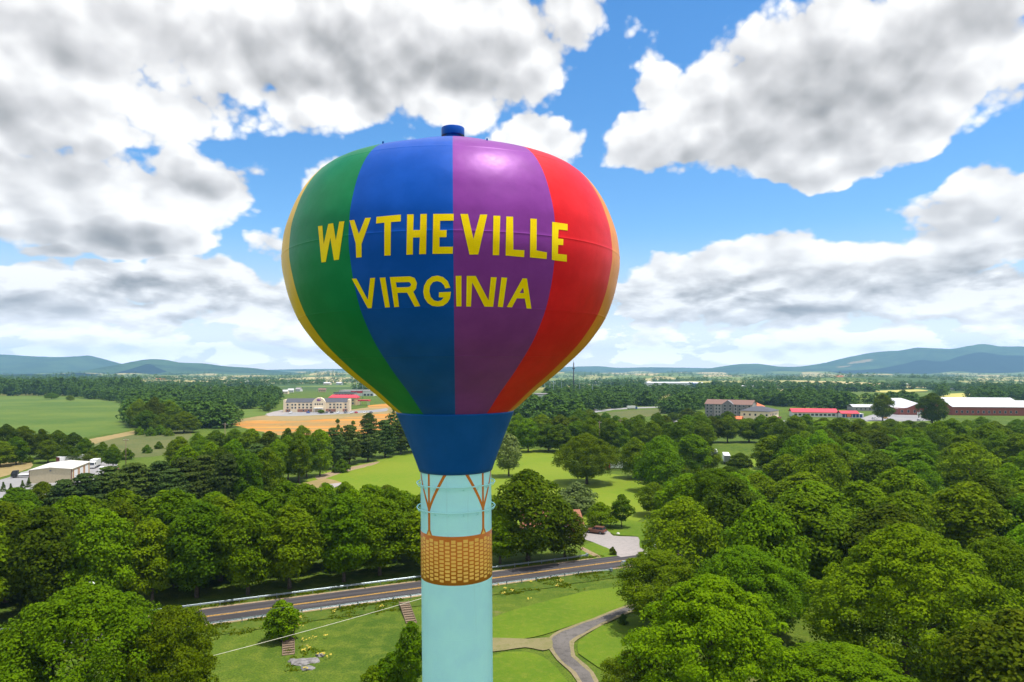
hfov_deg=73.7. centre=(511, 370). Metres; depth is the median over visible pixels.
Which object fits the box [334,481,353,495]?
broadleaf tree
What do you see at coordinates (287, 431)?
broadleaf tree
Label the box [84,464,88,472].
roller door
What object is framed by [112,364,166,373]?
hill
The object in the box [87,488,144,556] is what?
broadleaf tree
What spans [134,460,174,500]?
pine tree
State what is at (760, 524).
broadleaf tree
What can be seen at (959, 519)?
broadleaf tree
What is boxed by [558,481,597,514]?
broadleaf tree
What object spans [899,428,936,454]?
broadleaf tree
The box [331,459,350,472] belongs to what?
shrub
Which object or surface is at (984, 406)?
school building
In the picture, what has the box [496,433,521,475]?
broadleaf tree
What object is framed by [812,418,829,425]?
broadleaf tree
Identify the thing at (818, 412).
diner
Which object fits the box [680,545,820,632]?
broadleaf tree
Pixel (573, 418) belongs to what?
broadleaf tree
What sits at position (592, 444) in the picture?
broadleaf tree
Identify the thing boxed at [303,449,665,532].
meadow
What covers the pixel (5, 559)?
broadleaf tree
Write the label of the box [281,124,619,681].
water tower
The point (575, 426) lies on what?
broadleaf tree
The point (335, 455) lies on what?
pine tree
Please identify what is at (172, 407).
broadleaf tree
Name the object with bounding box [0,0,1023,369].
sky
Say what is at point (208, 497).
broadleaf tree
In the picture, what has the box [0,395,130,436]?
crop field
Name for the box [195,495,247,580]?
broadleaf tree
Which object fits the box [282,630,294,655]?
timber steps
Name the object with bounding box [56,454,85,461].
trailer
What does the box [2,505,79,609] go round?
broadleaf tree
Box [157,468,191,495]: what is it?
pine tree
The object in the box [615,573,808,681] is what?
broadleaf tree
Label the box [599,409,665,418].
meadow
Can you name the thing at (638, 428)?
broadleaf tree
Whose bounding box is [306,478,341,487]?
rough ground
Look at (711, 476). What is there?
broadleaf tree
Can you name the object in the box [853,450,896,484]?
broadleaf tree
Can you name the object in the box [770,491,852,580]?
broadleaf tree
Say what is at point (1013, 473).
broadleaf tree
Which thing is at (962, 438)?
broadleaf tree
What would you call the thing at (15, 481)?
warehouse yard
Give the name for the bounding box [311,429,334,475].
broadleaf tree
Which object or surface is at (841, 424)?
broadleaf tree
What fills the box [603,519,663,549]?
lawn
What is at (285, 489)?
broadleaf tree
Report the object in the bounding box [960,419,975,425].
broadleaf tree
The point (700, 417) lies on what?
broadleaf tree
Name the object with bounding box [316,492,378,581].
broadleaf tree
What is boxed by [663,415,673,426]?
broadleaf tree
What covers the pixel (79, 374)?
hill
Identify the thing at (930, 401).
broadleaf tree
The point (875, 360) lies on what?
mountain
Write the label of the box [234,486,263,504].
broadleaf tree
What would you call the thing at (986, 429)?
broadleaf tree
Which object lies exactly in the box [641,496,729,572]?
broadleaf tree
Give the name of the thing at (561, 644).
gravel drive
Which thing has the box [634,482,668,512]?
broadleaf tree
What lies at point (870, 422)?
meadow
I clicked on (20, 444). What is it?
broadleaf tree
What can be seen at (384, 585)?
shoulder
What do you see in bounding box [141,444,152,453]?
shrub
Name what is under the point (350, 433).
pine tree
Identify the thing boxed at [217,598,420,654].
overhead cable
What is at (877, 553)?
broadleaf tree
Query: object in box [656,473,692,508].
broadleaf tree
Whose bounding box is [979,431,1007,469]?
broadleaf tree
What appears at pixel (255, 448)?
pine tree
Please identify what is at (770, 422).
broadleaf tree
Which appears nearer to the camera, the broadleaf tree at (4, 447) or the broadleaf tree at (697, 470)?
the broadleaf tree at (697, 470)
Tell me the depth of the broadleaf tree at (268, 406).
622.68 m
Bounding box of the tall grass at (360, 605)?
[59,554,634,671]
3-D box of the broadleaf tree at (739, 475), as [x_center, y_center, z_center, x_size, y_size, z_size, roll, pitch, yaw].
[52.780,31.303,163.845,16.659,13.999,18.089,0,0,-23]
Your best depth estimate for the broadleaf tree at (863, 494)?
137.84 m
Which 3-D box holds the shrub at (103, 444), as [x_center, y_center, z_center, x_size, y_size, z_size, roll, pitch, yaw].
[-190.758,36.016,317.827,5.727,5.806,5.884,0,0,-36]
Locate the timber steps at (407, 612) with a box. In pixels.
[399,600,416,623]
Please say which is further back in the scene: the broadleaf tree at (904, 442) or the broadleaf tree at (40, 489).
the broadleaf tree at (904, 442)
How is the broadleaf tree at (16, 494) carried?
on the ground at (356, 646)
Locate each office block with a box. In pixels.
[333,392,356,394]
[534,393,546,396]
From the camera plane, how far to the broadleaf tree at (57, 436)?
297.14 m
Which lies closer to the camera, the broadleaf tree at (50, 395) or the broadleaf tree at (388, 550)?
the broadleaf tree at (388, 550)
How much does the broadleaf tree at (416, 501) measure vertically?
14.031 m
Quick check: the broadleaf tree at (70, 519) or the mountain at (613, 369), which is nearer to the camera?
the broadleaf tree at (70, 519)
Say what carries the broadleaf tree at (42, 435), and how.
on the ground at (356, 646)
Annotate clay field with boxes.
[233,412,396,435]
[368,404,390,407]
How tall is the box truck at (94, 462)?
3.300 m
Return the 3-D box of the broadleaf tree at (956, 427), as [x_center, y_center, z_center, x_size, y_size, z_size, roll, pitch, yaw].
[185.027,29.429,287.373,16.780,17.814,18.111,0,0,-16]
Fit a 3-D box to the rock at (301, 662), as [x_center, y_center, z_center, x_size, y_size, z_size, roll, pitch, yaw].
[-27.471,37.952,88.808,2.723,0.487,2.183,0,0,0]
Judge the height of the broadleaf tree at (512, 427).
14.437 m
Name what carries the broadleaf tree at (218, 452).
on the ground at (356, 646)
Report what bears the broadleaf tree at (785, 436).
on the ground at (356, 646)
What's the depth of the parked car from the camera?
158.04 m
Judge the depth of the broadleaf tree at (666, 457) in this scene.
210.77 m
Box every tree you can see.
[0,424,19,454]
[0,441,17,466]
[0,487,43,506]
[0,500,28,602]
[0,522,32,601]
[0,581,183,681]
[0,629,67,681]
[1,436,30,464]
[1,500,38,536]
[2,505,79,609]
[9,426,38,455]
[28,429,52,457]
[30,481,60,505]
[34,440,60,462]
[36,510,77,582]
[43,479,83,506]
[44,393,58,398]
[46,430,71,455]
[51,495,96,572]
[54,445,81,460]
[56,508,137,592]
[63,473,105,499]
[64,432,82,449]
[66,395,74,400]
[76,437,94,453]
[78,450,102,462]
[80,495,102,518]
[87,466,123,503]
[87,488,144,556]
[89,445,106,458]
[100,472,139,501]
[102,447,121,465]
[105,499,143,569]
[111,517,180,604]
[112,462,155,502]
[114,605,220,681]
[124,399,144,423]
[132,410,158,429]
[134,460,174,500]
[135,489,168,552]
[136,396,169,423]
[142,487,208,587]
[146,413,172,430]
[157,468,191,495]
[157,500,234,597]
[160,400,182,421]
[162,436,188,465]
[165,457,207,498]
[168,411,201,432]
[168,445,200,475]
[188,454,223,498]
[189,432,201,447]
[191,436,209,450]
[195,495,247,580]
[197,441,218,463]
[198,491,224,501]
[203,453,246,502]
[204,430,226,446]
[208,446,233,489]
[210,502,281,594]
[223,438,244,463]
[224,428,245,455]
[229,450,263,498]
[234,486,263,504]
[237,428,260,451]
[240,443,264,485]
[242,489,279,561]
[248,447,288,492]
[254,503,324,589]
[255,431,279,447]
[259,599,302,641]
[265,403,270,410]
[269,439,289,474]
[270,481,308,512]
[275,483,336,570]
[278,435,304,479]
[280,428,294,439]
[284,432,312,481]
[294,425,311,435]
[300,435,319,477]
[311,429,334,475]
[312,482,335,548]
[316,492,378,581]
[321,427,349,467]
[325,488,373,554]
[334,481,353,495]
[338,425,363,463]
[349,497,411,575]
[356,423,381,461]
[359,413,376,426]
[359,484,383,499]
[373,420,398,456]
[373,486,412,559]
[391,421,409,453]
[393,621,421,681]
[398,508,420,565]
[400,490,415,501]
[406,493,420,543]
[491,468,572,560]
[491,508,520,563]
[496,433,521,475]
[506,420,525,445]
[509,413,524,427]
[515,419,540,451]
[526,418,539,436]
[534,414,551,434]
[534,423,560,450]
[541,508,587,557]
[546,423,573,451]
[549,414,571,426]
[551,433,623,483]
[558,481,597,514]
[566,415,588,434]
[567,420,582,441]
[570,408,587,421]
[580,417,601,438]
[585,409,594,416]
[585,502,618,526]
[586,412,604,435]
[598,651,664,681]
[599,418,621,448]
[601,412,610,418]
[608,422,630,451]
[610,494,635,526]
[611,415,620,421]
[612,548,694,623]
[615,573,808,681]
[617,417,627,427]
[619,437,646,477]
[624,416,646,438]
[629,420,650,441]
[632,436,685,487]
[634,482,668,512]
[636,414,645,420]
[641,420,661,447]
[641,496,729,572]
[647,435,678,449]
[651,412,665,428]
[653,474,709,536]
[656,438,679,481]
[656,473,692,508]
[661,422,674,436]
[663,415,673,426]
[667,412,679,421]
[668,469,693,480]
[669,418,694,452]
[676,433,713,468]
[677,408,694,419]
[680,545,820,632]
[682,415,693,420]
[682,468,755,539]
[689,414,715,438]
[690,468,716,481]
[690,476,772,556]
[692,411,706,416]
[693,421,717,445]
[702,445,722,468]
[707,416,724,439]
[713,499,810,607]
[714,415,739,442]
[720,411,737,426]
[721,466,745,476]
[725,453,753,469]
[727,471,766,502]
[734,418,761,441]
[738,468,752,474]
[745,470,777,492]
[746,472,780,502]
[748,435,778,468]
[750,414,771,438]
[759,415,784,437]
[760,640,919,681]
[761,454,808,487]
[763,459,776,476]
[767,420,789,435]
[768,429,800,460]
[770,480,859,569]
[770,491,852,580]
[771,434,813,472]
[774,471,834,494]
[785,415,806,433]
[789,443,852,492]
[799,431,811,438]
[800,414,814,425]
[800,522,1023,681]
[802,429,840,452]
[803,443,859,485]
[805,425,816,433]
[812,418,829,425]
[813,421,828,429]
[822,417,852,435]
[825,430,837,438]
[831,502,944,595]
[832,432,873,453]
[832,480,885,539]
[837,443,862,457]
[840,452,873,481]
[842,423,872,443]
[851,418,871,431]
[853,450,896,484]
[866,425,888,432]
[866,429,880,437]
[866,432,896,466]
[866,449,908,468]
[866,490,945,552]
[868,422,884,427]
[869,466,930,501]
[870,393,895,420]
[879,418,900,427]
[884,434,898,446]
[886,437,915,452]
[886,448,942,484]
[889,423,911,430]
[891,427,905,437]
[896,420,916,426]
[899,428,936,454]
[902,438,943,461]
[906,460,945,497]
[912,422,927,427]
[914,493,939,528]
[915,392,950,422]
[922,420,957,447]
[924,481,1012,550]
[926,431,947,458]
[926,536,1023,622]
[935,442,980,487]
[936,442,1002,488]
[936,607,1023,681]
[937,419,970,434]
[937,434,988,472]
[942,473,1023,539]
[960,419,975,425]
[965,426,972,435]
[971,423,1006,455]
[972,416,990,425]
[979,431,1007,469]
[982,469,1014,491]
[988,422,1011,435]
[989,523,1023,602]
[990,493,1023,535]
[993,433,1023,467]
[995,462,1023,488]
[1003,451,1023,469]
[1005,424,1015,429]
[1007,419,1023,425]
[1009,485,1023,497]
[1010,423,1023,433]
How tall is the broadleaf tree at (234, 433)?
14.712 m
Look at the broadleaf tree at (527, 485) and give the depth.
132.22 m
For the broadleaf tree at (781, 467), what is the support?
on the ground at (356, 646)
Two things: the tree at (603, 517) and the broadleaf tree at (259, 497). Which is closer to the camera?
the broadleaf tree at (259, 497)
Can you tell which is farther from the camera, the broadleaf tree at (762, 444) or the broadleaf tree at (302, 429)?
the broadleaf tree at (302, 429)
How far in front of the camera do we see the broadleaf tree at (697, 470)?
178.33 m
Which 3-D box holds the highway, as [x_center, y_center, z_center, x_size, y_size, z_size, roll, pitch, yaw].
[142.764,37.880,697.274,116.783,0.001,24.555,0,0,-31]
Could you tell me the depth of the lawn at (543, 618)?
106.32 m
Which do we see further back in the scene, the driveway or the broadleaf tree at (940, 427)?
the broadleaf tree at (940, 427)
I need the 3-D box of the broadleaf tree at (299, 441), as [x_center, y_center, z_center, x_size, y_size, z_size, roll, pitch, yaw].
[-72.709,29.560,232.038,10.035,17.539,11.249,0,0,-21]
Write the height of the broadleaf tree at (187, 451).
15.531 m
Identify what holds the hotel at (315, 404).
on the parking lot at (317, 413)
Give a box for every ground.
[0,370,1023,681]
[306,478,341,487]
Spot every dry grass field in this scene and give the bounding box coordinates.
[0,462,32,476]
[231,407,395,423]
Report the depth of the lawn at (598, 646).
95.32 m
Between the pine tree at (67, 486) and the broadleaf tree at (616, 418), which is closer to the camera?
the pine tree at (67, 486)
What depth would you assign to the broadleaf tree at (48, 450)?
279.28 m
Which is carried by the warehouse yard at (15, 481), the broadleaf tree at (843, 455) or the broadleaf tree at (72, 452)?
the broadleaf tree at (72, 452)
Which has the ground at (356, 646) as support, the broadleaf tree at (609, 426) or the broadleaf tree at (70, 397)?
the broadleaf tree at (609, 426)
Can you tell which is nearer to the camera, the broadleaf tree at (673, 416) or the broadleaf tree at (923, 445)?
the broadleaf tree at (923, 445)
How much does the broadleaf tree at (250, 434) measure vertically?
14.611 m
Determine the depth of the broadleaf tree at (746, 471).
210.64 m
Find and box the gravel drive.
[552,607,633,681]
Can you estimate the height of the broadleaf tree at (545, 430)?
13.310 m
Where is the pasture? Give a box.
[94,430,191,457]
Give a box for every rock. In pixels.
[291,658,309,665]
[300,665,314,670]
[306,657,319,663]
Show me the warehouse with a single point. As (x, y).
(52, 472)
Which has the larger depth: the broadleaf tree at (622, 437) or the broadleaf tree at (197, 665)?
the broadleaf tree at (622, 437)
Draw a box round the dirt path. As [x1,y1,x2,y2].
[493,637,552,650]
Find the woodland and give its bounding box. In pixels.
[0,370,1023,428]
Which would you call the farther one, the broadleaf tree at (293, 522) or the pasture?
the pasture
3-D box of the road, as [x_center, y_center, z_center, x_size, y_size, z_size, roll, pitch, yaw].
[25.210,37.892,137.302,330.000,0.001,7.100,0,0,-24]
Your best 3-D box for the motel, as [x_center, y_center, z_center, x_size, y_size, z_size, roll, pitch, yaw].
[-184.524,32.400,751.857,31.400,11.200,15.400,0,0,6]
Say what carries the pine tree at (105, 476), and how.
on the ground at (356, 646)
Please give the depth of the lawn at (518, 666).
86.41 m
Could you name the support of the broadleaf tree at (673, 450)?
on the meadow at (400, 471)
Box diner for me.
[788,408,837,416]
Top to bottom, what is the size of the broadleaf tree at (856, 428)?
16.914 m
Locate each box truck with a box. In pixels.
[11,470,28,477]
[90,458,100,467]
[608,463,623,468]
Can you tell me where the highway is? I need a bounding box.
[613,407,657,409]
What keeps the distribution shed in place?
on the ground at (356, 646)
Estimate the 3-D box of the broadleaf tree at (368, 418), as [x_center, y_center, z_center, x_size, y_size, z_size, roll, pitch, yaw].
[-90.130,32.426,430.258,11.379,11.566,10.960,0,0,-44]
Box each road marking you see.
[207,561,619,616]
[209,551,688,615]
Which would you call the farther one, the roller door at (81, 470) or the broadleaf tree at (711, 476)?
the roller door at (81, 470)
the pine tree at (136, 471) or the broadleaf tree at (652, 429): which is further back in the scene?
the broadleaf tree at (652, 429)
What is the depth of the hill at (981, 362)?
7987.86 m
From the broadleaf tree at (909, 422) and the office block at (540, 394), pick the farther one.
the office block at (540, 394)
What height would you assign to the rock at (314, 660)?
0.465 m
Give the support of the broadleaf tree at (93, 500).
on the ground at (356, 646)
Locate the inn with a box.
[739,406,781,419]
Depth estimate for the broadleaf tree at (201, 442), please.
251.50 m
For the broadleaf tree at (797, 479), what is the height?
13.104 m
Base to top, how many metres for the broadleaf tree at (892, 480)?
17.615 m
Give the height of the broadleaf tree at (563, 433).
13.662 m
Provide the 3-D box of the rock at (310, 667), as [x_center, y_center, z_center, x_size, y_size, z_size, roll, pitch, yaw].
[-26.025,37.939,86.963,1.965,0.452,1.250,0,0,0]
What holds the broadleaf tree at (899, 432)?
on the ground at (356, 646)
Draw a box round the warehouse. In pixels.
[28,460,90,483]
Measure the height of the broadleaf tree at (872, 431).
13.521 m
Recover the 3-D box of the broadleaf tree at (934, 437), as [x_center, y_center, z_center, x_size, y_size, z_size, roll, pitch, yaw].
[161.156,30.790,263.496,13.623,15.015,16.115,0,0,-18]
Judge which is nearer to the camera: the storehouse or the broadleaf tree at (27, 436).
the broadleaf tree at (27, 436)
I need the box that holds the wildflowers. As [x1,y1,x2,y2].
[299,578,563,668]
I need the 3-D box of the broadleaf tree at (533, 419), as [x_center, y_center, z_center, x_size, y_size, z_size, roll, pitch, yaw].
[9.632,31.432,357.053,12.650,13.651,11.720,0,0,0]
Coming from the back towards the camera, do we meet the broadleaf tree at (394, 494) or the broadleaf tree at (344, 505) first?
the broadleaf tree at (394, 494)
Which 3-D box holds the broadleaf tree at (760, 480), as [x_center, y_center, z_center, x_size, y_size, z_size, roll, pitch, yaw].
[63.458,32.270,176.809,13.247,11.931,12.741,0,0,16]
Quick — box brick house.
[520,509,584,535]
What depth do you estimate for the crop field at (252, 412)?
614.76 m
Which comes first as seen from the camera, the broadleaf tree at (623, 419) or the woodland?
the broadleaf tree at (623, 419)
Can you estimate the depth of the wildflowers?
96.60 m
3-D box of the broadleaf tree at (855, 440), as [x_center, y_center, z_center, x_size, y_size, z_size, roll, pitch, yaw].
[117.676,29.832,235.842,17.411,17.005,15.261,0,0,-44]
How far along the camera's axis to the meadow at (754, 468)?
266.31 m
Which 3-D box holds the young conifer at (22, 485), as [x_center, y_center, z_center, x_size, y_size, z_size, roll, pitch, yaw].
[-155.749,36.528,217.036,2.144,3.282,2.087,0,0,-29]
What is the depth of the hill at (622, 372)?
9458.19 m
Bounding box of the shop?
[837,411,863,417]
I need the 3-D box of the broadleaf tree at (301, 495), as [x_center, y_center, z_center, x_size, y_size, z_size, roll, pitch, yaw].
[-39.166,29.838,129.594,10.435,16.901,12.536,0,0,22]
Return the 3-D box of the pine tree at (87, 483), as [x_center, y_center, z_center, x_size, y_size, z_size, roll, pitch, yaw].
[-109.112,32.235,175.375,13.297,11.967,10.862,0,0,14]
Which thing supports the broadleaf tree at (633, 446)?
on the meadow at (400, 471)
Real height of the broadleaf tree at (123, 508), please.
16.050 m
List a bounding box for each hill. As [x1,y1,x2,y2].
[3,373,101,375]
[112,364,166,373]
[593,372,668,372]
[831,352,1023,373]
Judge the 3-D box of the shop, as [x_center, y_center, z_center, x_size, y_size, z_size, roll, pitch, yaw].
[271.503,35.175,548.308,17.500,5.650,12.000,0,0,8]
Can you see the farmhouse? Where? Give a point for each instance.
(321, 389)
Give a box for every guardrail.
[1,553,588,628]
[63,568,612,643]
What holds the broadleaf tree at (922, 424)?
on the ground at (356, 646)
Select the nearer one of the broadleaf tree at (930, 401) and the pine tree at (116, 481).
the pine tree at (116, 481)
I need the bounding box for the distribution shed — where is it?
[644,382,691,386]
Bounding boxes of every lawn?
[492,586,626,638]
[493,651,567,681]
[577,615,652,671]
[580,542,616,558]
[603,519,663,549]
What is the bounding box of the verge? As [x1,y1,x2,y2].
[0,535,725,657]
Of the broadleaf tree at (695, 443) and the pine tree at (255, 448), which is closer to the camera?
the pine tree at (255, 448)
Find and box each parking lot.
[276,408,387,415]
[861,414,930,421]
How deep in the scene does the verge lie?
116.98 m
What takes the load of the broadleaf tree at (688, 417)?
on the ground at (356, 646)
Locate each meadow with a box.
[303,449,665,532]
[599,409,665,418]
[747,459,762,470]
[866,421,901,424]
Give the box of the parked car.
[587,525,606,534]
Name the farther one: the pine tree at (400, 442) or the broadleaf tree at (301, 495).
the pine tree at (400, 442)
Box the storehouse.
[847,404,880,410]
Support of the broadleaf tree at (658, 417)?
on the ground at (356, 646)
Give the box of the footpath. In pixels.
[581,547,599,557]
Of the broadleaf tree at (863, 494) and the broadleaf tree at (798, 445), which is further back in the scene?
the broadleaf tree at (798, 445)
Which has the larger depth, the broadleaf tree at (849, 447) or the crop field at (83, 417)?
the crop field at (83, 417)
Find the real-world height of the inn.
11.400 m
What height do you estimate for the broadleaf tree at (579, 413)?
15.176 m
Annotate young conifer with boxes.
[0,482,6,491]
[19,480,25,488]
[25,477,32,487]
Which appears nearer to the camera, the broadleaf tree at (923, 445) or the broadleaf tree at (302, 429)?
the broadleaf tree at (923, 445)
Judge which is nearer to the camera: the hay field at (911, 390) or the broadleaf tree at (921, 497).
the broadleaf tree at (921, 497)
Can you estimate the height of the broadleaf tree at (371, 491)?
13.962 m
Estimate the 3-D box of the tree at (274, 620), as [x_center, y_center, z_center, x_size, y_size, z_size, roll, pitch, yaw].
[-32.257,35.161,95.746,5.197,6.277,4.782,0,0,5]
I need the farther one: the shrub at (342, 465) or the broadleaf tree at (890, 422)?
the broadleaf tree at (890, 422)
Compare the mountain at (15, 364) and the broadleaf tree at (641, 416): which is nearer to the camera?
the broadleaf tree at (641, 416)
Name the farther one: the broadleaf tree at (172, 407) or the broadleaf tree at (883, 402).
the broadleaf tree at (883, 402)
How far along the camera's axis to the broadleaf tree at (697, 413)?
437.11 m
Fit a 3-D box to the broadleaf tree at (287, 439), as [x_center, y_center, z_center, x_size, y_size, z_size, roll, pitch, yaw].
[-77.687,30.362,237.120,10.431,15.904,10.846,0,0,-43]
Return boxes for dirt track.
[89,431,135,443]
[315,461,379,479]
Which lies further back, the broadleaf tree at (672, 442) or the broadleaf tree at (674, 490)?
the broadleaf tree at (672, 442)
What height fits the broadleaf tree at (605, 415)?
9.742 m
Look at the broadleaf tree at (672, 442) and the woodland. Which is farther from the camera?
the woodland
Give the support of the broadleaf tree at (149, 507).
on the ground at (356, 646)
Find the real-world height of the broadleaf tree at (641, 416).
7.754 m
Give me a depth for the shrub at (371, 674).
80.17 m
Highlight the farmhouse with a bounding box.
[318,388,325,391]
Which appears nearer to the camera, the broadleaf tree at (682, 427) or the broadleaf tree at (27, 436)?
the broadleaf tree at (27, 436)
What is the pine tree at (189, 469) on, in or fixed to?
on the ground at (356, 646)
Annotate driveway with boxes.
[583,530,646,556]
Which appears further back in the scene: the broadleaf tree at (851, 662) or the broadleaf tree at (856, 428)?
the broadleaf tree at (856, 428)
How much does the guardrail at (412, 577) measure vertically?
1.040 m
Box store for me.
[339,390,376,395]
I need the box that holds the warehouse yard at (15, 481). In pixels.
[0,461,117,497]
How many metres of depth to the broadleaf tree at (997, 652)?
66.74 m
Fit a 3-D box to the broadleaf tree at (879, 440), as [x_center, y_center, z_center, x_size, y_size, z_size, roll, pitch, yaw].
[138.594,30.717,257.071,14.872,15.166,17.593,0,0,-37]
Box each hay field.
[875,389,927,392]
[940,393,969,396]
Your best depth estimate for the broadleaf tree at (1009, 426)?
334.85 m
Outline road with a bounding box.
[64,547,713,640]
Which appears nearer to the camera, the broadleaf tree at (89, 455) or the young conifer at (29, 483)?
the young conifer at (29, 483)
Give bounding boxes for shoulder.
[93,555,707,640]
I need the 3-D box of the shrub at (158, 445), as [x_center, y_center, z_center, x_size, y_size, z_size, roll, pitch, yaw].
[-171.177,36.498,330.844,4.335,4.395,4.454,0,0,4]
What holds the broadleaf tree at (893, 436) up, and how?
on the ground at (356, 646)
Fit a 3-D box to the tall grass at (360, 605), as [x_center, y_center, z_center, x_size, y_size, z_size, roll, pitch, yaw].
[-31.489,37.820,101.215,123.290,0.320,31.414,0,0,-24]
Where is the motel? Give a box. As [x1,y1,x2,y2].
[328,395,359,404]
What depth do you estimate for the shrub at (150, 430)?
394.55 m
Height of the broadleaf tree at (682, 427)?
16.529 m
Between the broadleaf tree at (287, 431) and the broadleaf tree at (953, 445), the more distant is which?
the broadleaf tree at (287, 431)
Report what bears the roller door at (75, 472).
in the warehouse
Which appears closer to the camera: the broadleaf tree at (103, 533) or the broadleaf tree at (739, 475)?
the broadleaf tree at (103, 533)
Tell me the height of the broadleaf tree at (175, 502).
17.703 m
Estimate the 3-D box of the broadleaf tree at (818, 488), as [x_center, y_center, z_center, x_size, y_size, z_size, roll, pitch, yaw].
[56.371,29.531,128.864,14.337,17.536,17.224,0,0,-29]
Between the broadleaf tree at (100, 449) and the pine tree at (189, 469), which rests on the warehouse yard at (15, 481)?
the broadleaf tree at (100, 449)
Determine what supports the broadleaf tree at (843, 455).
on the ground at (356, 646)
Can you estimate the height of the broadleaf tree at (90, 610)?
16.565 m
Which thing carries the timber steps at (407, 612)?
on the ground at (356, 646)
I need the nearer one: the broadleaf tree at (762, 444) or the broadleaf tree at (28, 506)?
the broadleaf tree at (28, 506)
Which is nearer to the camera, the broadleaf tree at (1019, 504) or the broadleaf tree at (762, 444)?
the broadleaf tree at (1019, 504)
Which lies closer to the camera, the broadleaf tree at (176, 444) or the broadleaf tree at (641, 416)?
the broadleaf tree at (176, 444)
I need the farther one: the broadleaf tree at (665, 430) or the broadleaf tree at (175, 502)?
the broadleaf tree at (665, 430)
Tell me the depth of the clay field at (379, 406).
716.53 m
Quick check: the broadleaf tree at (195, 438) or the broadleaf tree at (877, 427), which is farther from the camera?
the broadleaf tree at (877, 427)
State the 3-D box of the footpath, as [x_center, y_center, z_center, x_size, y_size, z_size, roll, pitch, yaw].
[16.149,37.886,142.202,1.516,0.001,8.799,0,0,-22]
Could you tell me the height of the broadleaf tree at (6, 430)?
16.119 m
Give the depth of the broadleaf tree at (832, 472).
181.52 m
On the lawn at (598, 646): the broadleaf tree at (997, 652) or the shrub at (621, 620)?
the shrub at (621, 620)
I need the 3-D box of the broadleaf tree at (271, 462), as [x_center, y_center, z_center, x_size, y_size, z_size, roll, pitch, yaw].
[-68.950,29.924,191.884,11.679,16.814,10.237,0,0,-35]
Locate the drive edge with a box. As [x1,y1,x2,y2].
[550,604,634,681]
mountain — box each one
[0,355,120,373]
[70,359,297,374]
[273,366,708,372]
[687,344,1023,372]
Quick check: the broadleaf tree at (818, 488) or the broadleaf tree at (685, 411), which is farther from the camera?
the broadleaf tree at (685, 411)
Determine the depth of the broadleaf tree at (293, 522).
116.27 m
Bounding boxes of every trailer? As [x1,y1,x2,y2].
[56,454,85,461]
[722,452,730,463]
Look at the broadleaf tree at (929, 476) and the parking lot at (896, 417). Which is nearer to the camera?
the broadleaf tree at (929, 476)
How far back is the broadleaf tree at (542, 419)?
358.47 m
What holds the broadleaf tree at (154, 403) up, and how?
on the ground at (356, 646)
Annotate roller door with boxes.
[73,468,77,477]
[79,466,83,473]
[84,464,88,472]
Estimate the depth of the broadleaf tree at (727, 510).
133.05 m
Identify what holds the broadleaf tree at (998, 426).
on the ground at (356, 646)
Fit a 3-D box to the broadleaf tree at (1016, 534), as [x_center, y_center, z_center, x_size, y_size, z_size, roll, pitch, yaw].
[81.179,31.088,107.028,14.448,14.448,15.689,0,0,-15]
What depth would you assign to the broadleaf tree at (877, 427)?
311.95 m
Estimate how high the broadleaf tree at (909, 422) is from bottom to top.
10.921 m
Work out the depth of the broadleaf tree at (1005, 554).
86.91 m
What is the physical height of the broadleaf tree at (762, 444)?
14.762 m
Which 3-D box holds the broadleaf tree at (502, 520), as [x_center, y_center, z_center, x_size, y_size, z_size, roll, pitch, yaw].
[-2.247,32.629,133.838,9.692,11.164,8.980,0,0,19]
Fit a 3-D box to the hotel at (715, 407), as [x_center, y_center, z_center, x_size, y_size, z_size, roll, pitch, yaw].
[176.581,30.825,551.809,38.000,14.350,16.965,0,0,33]
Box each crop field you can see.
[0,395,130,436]
[239,408,268,418]
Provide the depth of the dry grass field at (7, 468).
266.59 m
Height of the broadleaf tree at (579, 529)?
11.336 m
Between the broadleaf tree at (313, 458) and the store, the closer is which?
the broadleaf tree at (313, 458)
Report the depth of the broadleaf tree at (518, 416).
353.50 m
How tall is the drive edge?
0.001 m
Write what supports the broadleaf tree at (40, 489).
on the ground at (356, 646)
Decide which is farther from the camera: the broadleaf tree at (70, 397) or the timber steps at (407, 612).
the broadleaf tree at (70, 397)
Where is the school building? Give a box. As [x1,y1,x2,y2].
[890,397,1023,415]
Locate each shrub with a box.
[25,456,33,462]
[99,442,107,450]
[121,448,134,459]
[134,426,144,434]
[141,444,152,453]
[144,426,156,435]
[154,441,163,448]
[155,424,165,434]
[163,428,174,435]
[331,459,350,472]
[358,665,387,681]
[372,651,413,681]
[609,547,616,554]
[617,614,628,624]
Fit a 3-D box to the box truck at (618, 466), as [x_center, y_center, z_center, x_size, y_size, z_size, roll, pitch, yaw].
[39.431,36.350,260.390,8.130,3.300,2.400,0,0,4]
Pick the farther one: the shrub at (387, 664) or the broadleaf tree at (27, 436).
the broadleaf tree at (27, 436)
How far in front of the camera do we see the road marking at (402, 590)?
115.64 m
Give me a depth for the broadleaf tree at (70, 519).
112.94 m
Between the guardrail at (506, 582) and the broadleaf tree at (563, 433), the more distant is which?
the broadleaf tree at (563, 433)
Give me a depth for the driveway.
150.24 m
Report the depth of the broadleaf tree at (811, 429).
316.80 m
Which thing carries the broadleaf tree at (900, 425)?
on the ground at (356, 646)
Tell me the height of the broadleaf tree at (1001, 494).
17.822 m
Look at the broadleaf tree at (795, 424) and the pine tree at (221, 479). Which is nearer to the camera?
the pine tree at (221, 479)
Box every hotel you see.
[283,397,350,411]
[704,399,756,416]

